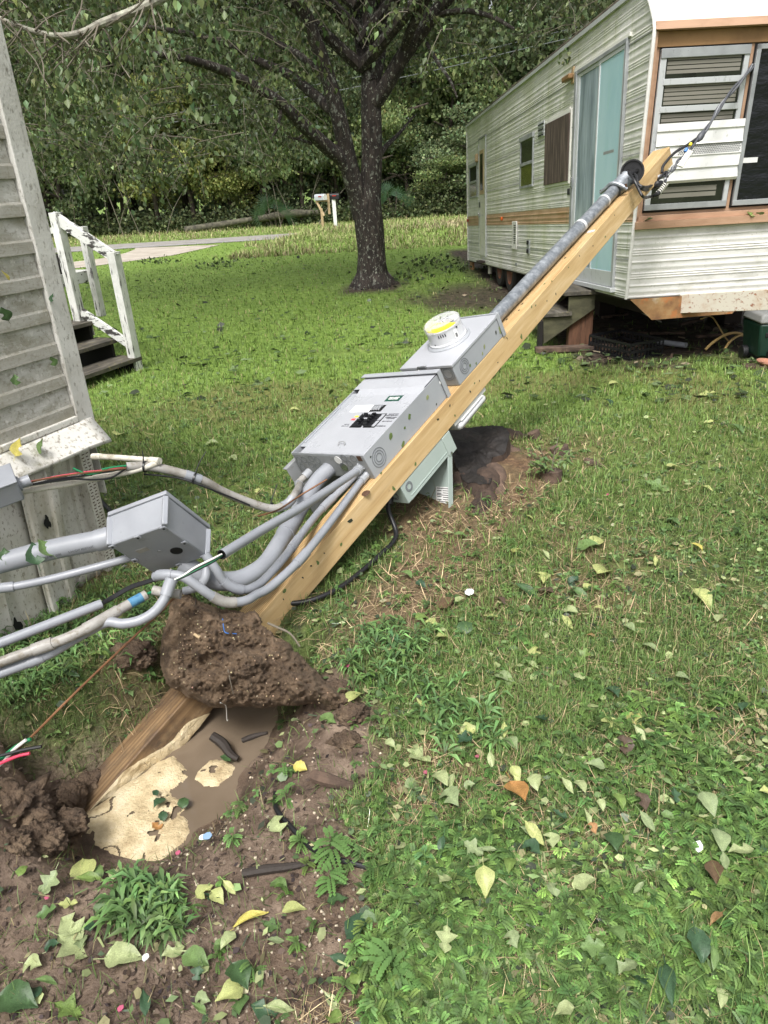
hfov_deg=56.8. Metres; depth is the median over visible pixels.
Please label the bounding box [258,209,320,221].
fallen log
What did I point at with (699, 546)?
fallen leaf
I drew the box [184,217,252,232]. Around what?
fallen log
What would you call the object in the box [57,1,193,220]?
forest tree
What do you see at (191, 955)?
fallen leaf
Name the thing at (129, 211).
dead sapling
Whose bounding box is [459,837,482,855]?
fallen leaf
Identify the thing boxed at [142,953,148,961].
white scrap
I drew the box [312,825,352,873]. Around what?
leaflet weed
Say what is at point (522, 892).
broad weeds
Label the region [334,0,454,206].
forest tree
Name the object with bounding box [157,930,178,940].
fallen leaf
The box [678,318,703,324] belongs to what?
wood scrap
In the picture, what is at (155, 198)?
roadside shrub
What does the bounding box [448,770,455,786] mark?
fallen leaf
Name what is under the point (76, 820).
dirt lump
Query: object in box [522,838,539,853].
fallen leaf
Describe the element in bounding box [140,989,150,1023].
fallen leaf
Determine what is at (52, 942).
fallen leaf
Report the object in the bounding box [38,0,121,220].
forest tree
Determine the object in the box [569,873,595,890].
fallen leaf
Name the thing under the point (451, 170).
roadside shrub
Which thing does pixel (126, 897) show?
spear weeds
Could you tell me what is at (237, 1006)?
fallen leaf
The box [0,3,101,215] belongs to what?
forest tree
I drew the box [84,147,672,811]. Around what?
wooden post
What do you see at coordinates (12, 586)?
conduit
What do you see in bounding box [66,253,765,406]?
lawn leaves
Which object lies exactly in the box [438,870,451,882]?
fallen leaf
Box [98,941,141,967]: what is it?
fallen leaf
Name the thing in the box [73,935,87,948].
fallen leaf
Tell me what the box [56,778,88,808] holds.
dirt lump
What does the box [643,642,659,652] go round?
fallen leaf
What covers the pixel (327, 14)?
forest tree
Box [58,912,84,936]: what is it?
fallen leaf
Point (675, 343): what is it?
pvc pipe
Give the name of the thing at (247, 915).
fallen leaf
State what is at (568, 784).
fallen leaf
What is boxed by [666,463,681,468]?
fallen leaf
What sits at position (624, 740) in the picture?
fallen leaf
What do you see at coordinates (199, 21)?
forest tree
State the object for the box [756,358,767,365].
saucer
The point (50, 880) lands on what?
fallen leaf
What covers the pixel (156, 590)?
conduit
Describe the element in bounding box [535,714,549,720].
fallen leaf
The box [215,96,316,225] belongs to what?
roadside shrub
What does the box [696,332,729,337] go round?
wood scrap
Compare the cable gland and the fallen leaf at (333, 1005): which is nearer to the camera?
the fallen leaf at (333, 1005)
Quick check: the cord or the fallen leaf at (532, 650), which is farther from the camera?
the cord
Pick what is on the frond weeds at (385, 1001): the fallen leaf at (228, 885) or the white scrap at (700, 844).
the white scrap at (700, 844)
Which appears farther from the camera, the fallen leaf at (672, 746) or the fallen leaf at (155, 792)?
the fallen leaf at (155, 792)
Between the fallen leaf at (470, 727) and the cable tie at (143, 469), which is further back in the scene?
the cable tie at (143, 469)
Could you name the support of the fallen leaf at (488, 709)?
on the ground at (514, 463)
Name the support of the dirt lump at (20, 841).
on the ground at (514, 463)
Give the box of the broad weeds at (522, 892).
[0,382,767,1023]
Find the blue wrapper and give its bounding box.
[202,832,211,839]
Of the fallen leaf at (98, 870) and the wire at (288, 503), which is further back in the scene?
the wire at (288, 503)
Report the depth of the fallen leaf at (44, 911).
1.89 m
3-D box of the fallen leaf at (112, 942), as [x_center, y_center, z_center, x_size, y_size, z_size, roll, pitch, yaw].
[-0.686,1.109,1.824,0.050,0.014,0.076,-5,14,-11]
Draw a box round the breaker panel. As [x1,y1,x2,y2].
[283,369,450,512]
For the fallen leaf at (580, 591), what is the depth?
3.15 m
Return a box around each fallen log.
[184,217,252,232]
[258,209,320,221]
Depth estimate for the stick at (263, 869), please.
1.97 m
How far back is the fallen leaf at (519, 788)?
2.13 m
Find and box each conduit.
[0,527,110,573]
[0,555,131,592]
[0,576,177,678]
[0,591,148,667]
[0,599,103,647]
[126,462,312,512]
[151,471,369,607]
[151,585,181,598]
[177,463,334,590]
[182,567,210,594]
[201,477,356,594]
[217,463,364,559]
[449,387,485,429]
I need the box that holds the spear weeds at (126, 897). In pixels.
[0,565,515,960]
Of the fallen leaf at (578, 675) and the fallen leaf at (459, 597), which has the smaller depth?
the fallen leaf at (578, 675)
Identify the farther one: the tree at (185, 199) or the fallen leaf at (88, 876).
the tree at (185, 199)
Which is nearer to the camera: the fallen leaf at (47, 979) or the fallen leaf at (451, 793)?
the fallen leaf at (47, 979)
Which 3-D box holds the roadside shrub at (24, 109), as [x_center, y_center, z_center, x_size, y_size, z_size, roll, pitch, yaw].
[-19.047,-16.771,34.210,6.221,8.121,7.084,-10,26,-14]
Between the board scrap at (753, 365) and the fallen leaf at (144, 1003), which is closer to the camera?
the fallen leaf at (144, 1003)
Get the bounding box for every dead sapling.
[97,169,123,235]
[98,142,109,235]
[114,181,139,234]
[167,190,183,232]
[262,139,280,225]
[265,166,294,225]
[308,162,322,223]
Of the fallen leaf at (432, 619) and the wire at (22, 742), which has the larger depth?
the fallen leaf at (432, 619)
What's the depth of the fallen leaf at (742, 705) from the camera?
2.43 m
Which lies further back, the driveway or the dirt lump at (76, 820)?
the driveway
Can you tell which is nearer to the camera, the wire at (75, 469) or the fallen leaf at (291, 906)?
the fallen leaf at (291, 906)
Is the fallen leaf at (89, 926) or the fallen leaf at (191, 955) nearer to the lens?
the fallen leaf at (191, 955)
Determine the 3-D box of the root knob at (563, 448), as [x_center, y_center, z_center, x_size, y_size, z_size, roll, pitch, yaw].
[1.170,-0.367,4.678,0.159,0.157,0.152,-3,25,0]
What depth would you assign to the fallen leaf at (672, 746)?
2.29 m
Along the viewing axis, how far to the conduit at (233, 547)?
2.99 m
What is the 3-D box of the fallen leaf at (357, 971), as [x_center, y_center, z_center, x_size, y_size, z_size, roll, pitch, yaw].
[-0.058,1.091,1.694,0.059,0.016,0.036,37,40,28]
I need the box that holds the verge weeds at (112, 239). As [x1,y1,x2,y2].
[52,212,466,247]
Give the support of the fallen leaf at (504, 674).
on the ground at (514, 463)
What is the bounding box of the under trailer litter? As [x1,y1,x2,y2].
[399,271,752,370]
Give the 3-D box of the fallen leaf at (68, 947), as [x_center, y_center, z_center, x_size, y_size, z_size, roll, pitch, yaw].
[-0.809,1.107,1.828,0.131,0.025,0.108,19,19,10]
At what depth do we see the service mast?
4.76 m
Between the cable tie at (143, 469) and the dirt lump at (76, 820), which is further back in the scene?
the cable tie at (143, 469)
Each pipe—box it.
[22,462,157,494]
[91,453,161,464]
[657,340,687,347]
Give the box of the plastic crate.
[588,329,663,360]
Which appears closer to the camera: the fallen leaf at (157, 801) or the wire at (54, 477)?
the fallen leaf at (157, 801)
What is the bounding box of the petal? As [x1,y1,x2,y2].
[117,1005,123,1011]
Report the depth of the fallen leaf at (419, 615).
3.03 m
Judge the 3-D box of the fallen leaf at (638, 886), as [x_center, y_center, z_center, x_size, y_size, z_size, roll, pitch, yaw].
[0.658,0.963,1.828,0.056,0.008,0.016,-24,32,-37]
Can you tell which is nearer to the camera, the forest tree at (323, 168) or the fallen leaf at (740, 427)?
the fallen leaf at (740, 427)
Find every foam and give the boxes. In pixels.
[81,756,189,860]
[195,760,234,786]
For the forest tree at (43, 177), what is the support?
on the ground at (514, 463)
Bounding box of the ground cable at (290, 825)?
[272,786,412,894]
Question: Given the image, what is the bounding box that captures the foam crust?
[86,713,209,812]
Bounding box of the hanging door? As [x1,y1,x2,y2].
[283,458,340,512]
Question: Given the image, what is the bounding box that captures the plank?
[535,343,612,352]
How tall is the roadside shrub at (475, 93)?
8.458 m
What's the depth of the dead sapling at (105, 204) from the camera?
33.47 m
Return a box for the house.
[0,19,114,635]
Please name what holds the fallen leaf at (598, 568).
on the ground at (514, 463)
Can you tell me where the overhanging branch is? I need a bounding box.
[0,0,237,152]
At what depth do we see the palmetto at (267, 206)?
33.33 m
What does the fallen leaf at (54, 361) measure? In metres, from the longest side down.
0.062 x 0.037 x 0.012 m
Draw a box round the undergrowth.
[45,176,466,237]
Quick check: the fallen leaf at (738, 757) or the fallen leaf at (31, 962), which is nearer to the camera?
the fallen leaf at (31, 962)
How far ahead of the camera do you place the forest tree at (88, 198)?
48.61 m
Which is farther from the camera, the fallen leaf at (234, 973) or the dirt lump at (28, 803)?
the dirt lump at (28, 803)
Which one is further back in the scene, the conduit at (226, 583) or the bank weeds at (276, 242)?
the bank weeds at (276, 242)
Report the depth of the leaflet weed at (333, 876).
1.90 m
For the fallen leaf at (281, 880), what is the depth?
1.93 m
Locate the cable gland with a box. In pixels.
[386,496,393,504]
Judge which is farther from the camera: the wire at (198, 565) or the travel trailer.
the travel trailer
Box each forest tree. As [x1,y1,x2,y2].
[0,0,117,224]
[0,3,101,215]
[8,50,52,198]
[23,0,196,229]
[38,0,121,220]
[52,150,122,223]
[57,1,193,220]
[72,0,271,218]
[90,2,190,217]
[173,0,314,211]
[246,0,360,211]
[263,0,360,206]
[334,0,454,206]
[399,0,559,202]
[402,1,510,206]
[473,0,608,86]
[565,0,615,34]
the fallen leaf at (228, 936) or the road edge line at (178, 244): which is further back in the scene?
the road edge line at (178, 244)
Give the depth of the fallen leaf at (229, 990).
1.66 m
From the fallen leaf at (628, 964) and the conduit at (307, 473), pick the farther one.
the conduit at (307, 473)
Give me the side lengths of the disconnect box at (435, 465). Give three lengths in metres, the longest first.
0.494 x 0.391 x 0.298 m
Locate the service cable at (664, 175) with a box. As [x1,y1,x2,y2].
[627,63,753,198]
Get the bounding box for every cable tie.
[142,450,146,472]
[192,451,205,483]
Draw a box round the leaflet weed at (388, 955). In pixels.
[359,937,417,999]
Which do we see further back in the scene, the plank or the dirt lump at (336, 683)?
the plank
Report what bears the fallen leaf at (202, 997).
on the ground at (514, 463)
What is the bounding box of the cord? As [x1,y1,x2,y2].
[700,316,730,343]
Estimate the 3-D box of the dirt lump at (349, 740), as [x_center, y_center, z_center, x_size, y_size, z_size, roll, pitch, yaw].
[-0.133,0.788,2.443,0.112,0.080,0.100,18,32,38]
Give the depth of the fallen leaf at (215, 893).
1.92 m
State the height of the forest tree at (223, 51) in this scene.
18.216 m
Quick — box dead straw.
[0,408,767,1023]
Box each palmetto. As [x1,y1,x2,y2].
[250,194,297,226]
[381,180,414,218]
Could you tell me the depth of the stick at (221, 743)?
2.76 m
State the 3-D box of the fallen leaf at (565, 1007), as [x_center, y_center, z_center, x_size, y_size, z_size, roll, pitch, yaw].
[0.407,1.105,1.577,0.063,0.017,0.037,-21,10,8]
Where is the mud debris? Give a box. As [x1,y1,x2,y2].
[0,647,581,1023]
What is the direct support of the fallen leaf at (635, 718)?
on the ground at (514, 463)
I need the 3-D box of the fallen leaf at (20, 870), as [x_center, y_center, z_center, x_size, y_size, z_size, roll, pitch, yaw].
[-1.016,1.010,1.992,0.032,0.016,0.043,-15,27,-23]
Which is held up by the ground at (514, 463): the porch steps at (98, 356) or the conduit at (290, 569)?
the porch steps at (98, 356)
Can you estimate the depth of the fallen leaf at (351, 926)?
1.81 m
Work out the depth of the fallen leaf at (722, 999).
1.58 m
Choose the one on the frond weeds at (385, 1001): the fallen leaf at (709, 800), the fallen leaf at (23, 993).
the fallen leaf at (709, 800)
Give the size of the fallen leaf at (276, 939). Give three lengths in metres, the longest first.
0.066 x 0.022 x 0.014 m
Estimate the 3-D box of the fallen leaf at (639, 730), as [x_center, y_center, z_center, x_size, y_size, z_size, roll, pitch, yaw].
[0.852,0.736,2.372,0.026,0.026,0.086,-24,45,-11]
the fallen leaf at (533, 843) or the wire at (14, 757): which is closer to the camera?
the fallen leaf at (533, 843)
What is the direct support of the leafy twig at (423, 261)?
on the ground at (514, 463)
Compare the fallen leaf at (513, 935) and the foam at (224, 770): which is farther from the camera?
the foam at (224, 770)
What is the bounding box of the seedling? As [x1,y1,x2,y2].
[521,436,575,474]
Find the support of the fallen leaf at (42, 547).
on the conduit at (72, 545)
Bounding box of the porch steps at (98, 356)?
[48,211,142,379]
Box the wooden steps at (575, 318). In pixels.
[537,283,596,345]
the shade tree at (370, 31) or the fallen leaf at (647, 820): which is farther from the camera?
the shade tree at (370, 31)
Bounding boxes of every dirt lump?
[0,771,56,827]
[0,827,35,856]
[21,819,68,857]
[55,806,89,848]
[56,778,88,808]
[78,768,100,793]
[109,637,157,672]
[325,677,351,692]
[325,729,361,752]
[334,700,370,725]
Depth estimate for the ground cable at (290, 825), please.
2.06 m
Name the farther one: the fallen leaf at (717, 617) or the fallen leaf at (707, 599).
the fallen leaf at (707, 599)
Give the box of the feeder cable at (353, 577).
[291,503,397,605]
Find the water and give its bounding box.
[89,706,277,858]
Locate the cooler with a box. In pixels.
[738,310,767,358]
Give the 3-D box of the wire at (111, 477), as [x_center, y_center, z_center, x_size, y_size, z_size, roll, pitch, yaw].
[-1.237,-0.131,2.873,0.384,0.051,0.017,-16,28,-25]
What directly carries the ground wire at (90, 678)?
attached to the conduit at (160, 604)
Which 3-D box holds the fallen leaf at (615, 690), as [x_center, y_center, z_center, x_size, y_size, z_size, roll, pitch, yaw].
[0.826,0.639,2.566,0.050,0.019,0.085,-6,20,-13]
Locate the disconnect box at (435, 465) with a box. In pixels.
[393,431,456,507]
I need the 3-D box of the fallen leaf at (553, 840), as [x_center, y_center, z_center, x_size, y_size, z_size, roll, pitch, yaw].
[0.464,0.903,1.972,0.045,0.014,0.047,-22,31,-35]
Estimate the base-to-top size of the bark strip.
0.049 m
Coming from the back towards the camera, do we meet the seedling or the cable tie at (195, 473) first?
the seedling
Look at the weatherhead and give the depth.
5.26 m
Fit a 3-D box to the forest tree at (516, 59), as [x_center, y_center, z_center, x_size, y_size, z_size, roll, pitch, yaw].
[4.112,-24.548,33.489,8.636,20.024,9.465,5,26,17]
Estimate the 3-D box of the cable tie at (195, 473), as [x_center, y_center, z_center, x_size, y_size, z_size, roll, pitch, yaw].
[-0.812,-0.192,3.095,0.089,0.138,0.041,-24,32,-38]
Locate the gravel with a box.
[152,690,460,1023]
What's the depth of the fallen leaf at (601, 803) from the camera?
2.07 m
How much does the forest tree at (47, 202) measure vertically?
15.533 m
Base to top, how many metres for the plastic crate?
0.169 m
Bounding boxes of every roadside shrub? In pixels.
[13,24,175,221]
[17,88,49,158]
[23,84,125,237]
[31,89,167,233]
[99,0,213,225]
[106,87,207,232]
[125,61,240,220]
[174,2,300,206]
[183,120,271,226]
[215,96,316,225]
[233,78,358,221]
[246,19,361,204]
[263,58,360,213]
[298,1,443,216]
[328,97,427,185]
[381,122,462,216]
[387,33,514,206]
[404,147,466,215]
[406,99,491,197]
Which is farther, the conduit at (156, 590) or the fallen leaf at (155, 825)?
the conduit at (156, 590)
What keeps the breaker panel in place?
attached to the wooden post
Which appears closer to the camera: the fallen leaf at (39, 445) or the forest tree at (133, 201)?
the fallen leaf at (39, 445)
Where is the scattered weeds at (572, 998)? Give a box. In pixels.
[206,484,767,1023]
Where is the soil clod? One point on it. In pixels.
(253, 662)
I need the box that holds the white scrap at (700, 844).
[692,840,702,852]
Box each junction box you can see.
[0,463,32,507]
[106,490,210,573]
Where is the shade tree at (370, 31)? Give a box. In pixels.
[0,0,613,289]
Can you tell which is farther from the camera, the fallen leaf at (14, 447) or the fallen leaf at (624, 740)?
the fallen leaf at (14, 447)
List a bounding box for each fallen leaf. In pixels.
[0,307,11,322]
[0,548,9,563]
[0,979,38,1012]
[9,438,21,458]
[10,374,20,387]
[15,866,27,876]
[19,953,41,972]
[25,542,45,570]
[29,904,55,919]
[29,975,57,984]
[31,986,41,1001]
[36,438,42,453]
[38,540,56,558]
[38,862,59,893]
[39,938,58,951]
[47,993,84,1016]
[48,922,88,958]
[49,357,57,367]
[56,897,77,908]
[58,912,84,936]
[60,667,79,676]
[70,858,95,879]
[70,871,103,881]
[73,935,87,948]
[84,921,94,933]
[90,650,109,656]
[93,864,103,877]
[93,894,107,913]
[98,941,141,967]
[107,934,126,948]
[121,931,133,939]
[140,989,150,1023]
[152,790,158,794]
[152,822,162,829]
[153,798,165,806]
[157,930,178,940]
[158,811,167,821]
[161,941,188,957]
[175,945,208,966]
[177,797,188,811]
[190,963,203,980]
[191,1002,209,1019]
[192,884,213,898]
[192,990,209,1005]
[209,887,223,904]
[214,938,220,948]
[215,978,249,1001]
[220,754,230,761]
[220,877,235,893]
[220,926,238,949]
[225,956,251,989]
[228,994,249,1014]
[230,910,268,930]
[250,997,279,1019]
[257,917,281,931]
[263,999,294,1012]
[267,816,286,833]
[267,936,283,943]
[268,877,287,888]
[275,901,306,914]
[289,760,306,771]
[317,712,335,723]
[321,989,339,1009]
[322,953,350,967]
[326,1009,342,1023]
[327,892,347,904]
[344,913,370,940]
[345,691,362,701]
[350,970,362,986]
[353,962,367,979]
[360,910,380,931]
[383,738,394,746]
[399,777,418,788]
[400,570,411,577]
[406,746,430,762]
[411,613,427,618]
[414,579,425,588]
[416,698,427,713]
[423,617,436,624]
[432,597,454,607]
[432,769,448,785]
[435,918,457,952]
[436,632,449,638]
[437,829,444,858]
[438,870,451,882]
[439,786,459,805]
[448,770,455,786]
[450,958,467,983]
[454,531,466,537]
[454,596,464,601]
[457,621,472,633]
[457,722,478,733]
[457,730,471,742]
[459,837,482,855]
[460,780,474,788]
[475,857,494,898]
[478,855,489,863]
[479,846,500,850]
[486,703,492,715]
[487,747,494,766]
[491,670,514,681]
[492,595,504,603]
[501,722,507,736]
[503,736,517,748]
[503,772,528,802]
[503,858,516,873]
[504,927,519,948]
[505,676,514,689]
[509,581,539,599]
[510,764,520,779]
[520,604,530,610]
[521,817,543,845]
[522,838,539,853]
[527,660,538,668]
[527,769,540,790]
[528,646,540,657]
[534,569,550,583]
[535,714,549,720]
[538,587,553,592]
[543,550,549,558]
[544,826,559,847]
[547,882,559,898]
[552,809,570,818]
[555,1000,579,1015]
[559,775,573,793]
[560,613,572,628]
[562,605,577,612]
[564,583,589,601]
[568,576,578,585]
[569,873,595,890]
[571,538,599,549]
[573,934,604,956]
[574,672,584,679]
[574,780,586,792]
[578,644,590,660]
[581,805,591,827]
[585,758,609,770]
[588,822,597,833]
[589,536,603,543]
[592,564,613,575]
[592,951,607,960]
[596,950,615,975]
[597,796,605,810]
[601,712,620,735]
[603,827,623,851]
[607,685,619,696]
[608,924,624,942]
[613,789,625,808]
[617,730,634,757]
[617,956,638,975]
[621,741,635,746]
[624,622,634,630]
[625,709,641,725]
[628,901,658,909]
[630,974,648,989]
[633,880,645,892]
[634,725,645,741]
[635,789,650,810]
[636,806,655,832]
[639,478,669,491]
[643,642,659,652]
[653,555,657,565]
[658,955,675,1007]
[661,810,673,818]
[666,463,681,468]
[666,515,679,524]
[668,743,681,749]
[671,786,680,802]
[675,671,691,680]
[687,916,711,964]
[688,584,712,609]
[689,540,702,550]
[697,787,717,816]
[700,390,715,395]
[704,852,723,883]
[709,908,725,926]
[711,825,730,851]
[711,939,718,970]
[713,614,723,625]
[714,870,729,887]
[716,988,728,1008]
[720,851,729,874]
[728,842,758,852]
[730,424,744,434]
[732,755,751,763]
[738,699,747,710]
[759,785,767,792]
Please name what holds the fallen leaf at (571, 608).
on the ground at (514, 463)
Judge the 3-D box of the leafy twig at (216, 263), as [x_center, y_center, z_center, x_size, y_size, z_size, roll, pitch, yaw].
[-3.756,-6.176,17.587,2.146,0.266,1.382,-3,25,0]
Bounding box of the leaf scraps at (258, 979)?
[0,381,767,1023]
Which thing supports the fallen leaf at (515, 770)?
on the ground at (514, 463)
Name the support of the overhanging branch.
attached to the shade tree at (370, 31)
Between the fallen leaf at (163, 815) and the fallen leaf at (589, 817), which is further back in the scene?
the fallen leaf at (163, 815)
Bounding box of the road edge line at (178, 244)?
[75,238,273,250]
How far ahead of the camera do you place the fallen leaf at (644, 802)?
2.07 m
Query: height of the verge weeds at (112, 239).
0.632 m
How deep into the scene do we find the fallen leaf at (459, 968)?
1.66 m
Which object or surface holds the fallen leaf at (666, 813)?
on the frond weeds at (385, 1001)
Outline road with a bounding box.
[54,233,296,252]
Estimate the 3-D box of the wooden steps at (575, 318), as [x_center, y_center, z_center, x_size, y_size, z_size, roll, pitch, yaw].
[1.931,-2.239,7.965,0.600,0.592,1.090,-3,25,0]
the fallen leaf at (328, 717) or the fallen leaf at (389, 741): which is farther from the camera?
the fallen leaf at (328, 717)
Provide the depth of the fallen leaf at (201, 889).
1.94 m
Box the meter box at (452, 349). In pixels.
[400,312,505,385]
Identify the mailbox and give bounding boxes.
[314,194,330,225]
[327,193,340,225]
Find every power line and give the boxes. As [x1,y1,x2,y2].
[29,26,580,138]
[50,37,570,142]
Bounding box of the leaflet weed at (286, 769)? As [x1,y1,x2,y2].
[274,762,296,780]
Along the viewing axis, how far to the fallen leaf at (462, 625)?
2.95 m
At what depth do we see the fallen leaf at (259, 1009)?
1.64 m
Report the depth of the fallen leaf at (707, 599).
3.07 m
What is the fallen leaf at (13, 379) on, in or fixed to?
attached to the house
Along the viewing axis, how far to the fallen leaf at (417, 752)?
2.34 m
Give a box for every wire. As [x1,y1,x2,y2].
[0,737,31,760]
[0,738,26,766]
[0,745,41,756]
[0,752,30,764]
[16,598,174,749]
[31,469,125,485]
[32,467,121,480]
[32,467,122,483]
[32,467,125,482]
[73,467,101,474]
[101,578,151,602]
[102,465,125,469]
[102,580,152,603]
[103,581,155,604]
[143,473,249,505]
[174,553,222,579]
[176,555,221,579]
[177,556,222,580]
[179,555,222,578]
[258,479,326,516]
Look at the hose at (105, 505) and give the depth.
4.33 m
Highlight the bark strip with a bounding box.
[309,769,353,789]
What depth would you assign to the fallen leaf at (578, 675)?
2.63 m
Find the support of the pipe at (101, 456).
on the conduit at (307, 473)
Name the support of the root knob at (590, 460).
on the ground at (514, 463)
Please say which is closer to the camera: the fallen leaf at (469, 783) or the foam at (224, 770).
the fallen leaf at (469, 783)
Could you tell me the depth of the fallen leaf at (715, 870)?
1.84 m
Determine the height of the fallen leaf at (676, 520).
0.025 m
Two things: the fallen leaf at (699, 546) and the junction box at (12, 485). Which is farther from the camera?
the fallen leaf at (699, 546)
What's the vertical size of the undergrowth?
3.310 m
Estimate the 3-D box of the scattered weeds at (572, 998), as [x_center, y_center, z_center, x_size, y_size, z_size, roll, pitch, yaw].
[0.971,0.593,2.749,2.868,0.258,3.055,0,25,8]
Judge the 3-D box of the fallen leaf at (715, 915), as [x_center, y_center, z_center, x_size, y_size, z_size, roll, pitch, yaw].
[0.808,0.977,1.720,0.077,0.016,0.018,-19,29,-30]
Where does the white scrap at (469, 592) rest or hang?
on the ground at (514, 463)
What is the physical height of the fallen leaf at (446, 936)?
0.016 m
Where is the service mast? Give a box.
[490,185,620,320]
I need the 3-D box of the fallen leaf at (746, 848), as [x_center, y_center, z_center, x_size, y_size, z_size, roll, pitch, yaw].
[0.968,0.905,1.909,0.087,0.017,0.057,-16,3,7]
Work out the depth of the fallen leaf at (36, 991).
1.72 m
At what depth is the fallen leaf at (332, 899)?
1.87 m
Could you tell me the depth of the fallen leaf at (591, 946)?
1.71 m
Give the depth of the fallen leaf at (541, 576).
3.27 m
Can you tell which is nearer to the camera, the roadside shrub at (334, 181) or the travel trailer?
the travel trailer
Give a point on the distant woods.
(173, 206)
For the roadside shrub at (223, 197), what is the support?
on the ground at (514, 463)
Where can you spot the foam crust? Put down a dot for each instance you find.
(186, 732)
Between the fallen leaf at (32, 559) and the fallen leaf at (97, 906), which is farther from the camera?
the fallen leaf at (32, 559)
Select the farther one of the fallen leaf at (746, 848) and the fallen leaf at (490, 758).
the fallen leaf at (490, 758)
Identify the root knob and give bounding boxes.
[527,429,542,440]
[540,468,561,483]
[550,443,569,455]
[583,457,604,466]
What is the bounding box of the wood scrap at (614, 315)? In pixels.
[601,313,628,318]
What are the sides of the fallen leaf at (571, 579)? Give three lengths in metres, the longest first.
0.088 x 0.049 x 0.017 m
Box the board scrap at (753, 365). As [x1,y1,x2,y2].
[742,363,767,369]
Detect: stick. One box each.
[209,732,239,760]
[241,731,267,742]
[241,859,316,877]
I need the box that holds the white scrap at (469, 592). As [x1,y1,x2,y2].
[465,589,473,595]
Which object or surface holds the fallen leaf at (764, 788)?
on the frond weeds at (385, 1001)
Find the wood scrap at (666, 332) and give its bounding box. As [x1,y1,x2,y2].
[650,331,684,334]
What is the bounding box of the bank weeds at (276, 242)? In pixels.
[220,216,466,259]
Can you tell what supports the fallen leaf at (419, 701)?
on the ground at (514, 463)
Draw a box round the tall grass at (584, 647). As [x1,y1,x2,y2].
[0,359,767,1023]
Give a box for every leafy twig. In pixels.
[130,254,181,263]
[194,255,277,269]
[393,267,467,284]
[399,252,450,265]
[424,256,487,272]
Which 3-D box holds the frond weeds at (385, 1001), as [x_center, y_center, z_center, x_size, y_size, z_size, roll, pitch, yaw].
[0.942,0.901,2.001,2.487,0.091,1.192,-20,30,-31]
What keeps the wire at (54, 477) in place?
attached to the junction box at (12, 485)
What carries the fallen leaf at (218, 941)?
on the ground at (514, 463)
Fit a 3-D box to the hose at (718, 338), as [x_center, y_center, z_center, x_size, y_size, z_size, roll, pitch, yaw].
[3.546,-1.769,7.257,0.704,0.145,0.058,-15,27,-23]
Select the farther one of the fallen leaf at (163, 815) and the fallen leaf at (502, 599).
the fallen leaf at (502, 599)
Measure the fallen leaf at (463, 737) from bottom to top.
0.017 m
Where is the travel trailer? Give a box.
[466,0,767,324]
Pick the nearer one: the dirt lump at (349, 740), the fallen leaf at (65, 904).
the fallen leaf at (65, 904)
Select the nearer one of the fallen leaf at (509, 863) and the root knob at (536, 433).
the fallen leaf at (509, 863)
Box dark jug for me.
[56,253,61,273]
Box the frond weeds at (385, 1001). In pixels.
[331,652,767,1023]
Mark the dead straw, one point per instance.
(408, 620)
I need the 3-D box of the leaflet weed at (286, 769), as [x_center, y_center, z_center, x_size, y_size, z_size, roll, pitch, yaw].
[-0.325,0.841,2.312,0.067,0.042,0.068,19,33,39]
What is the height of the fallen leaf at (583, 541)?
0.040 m
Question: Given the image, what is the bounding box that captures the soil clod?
[160,593,354,720]
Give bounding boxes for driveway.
[74,245,216,267]
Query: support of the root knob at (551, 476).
on the ground at (514, 463)
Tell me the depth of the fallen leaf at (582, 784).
2.14 m
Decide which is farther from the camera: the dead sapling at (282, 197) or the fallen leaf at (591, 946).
the dead sapling at (282, 197)
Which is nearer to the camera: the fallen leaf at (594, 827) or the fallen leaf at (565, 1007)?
the fallen leaf at (565, 1007)
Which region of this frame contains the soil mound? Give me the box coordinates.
[448,425,527,514]
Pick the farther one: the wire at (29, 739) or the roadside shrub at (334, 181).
the roadside shrub at (334, 181)
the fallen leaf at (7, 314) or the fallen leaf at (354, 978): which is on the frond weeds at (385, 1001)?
the fallen leaf at (354, 978)
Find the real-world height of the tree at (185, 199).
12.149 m
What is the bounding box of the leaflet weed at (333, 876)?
[314,862,347,897]
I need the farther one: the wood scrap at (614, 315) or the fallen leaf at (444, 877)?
the wood scrap at (614, 315)
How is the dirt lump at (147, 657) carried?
on the ground at (514, 463)
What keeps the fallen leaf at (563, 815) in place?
on the ground at (514, 463)
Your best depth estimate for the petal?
1.65 m
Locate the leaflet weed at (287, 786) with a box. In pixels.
[274,782,294,809]
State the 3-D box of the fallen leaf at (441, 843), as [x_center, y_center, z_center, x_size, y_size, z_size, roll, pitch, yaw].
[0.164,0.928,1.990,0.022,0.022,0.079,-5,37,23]
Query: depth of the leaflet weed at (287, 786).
2.20 m
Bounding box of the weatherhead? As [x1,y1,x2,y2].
[599,159,644,196]
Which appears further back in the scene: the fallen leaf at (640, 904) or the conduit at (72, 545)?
the conduit at (72, 545)
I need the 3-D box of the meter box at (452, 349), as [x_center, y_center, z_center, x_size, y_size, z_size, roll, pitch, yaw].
[0.373,-0.993,4.176,0.393,0.274,0.588,6,46,43]
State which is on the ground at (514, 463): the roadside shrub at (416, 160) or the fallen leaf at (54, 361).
the roadside shrub at (416, 160)
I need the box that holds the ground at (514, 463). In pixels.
[0,179,767,1023]
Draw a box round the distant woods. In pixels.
[1,16,509,221]
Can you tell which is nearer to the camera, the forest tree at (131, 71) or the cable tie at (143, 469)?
the cable tie at (143, 469)
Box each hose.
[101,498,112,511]
[704,332,742,349]
[724,334,742,349]
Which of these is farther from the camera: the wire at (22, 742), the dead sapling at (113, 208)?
the dead sapling at (113, 208)

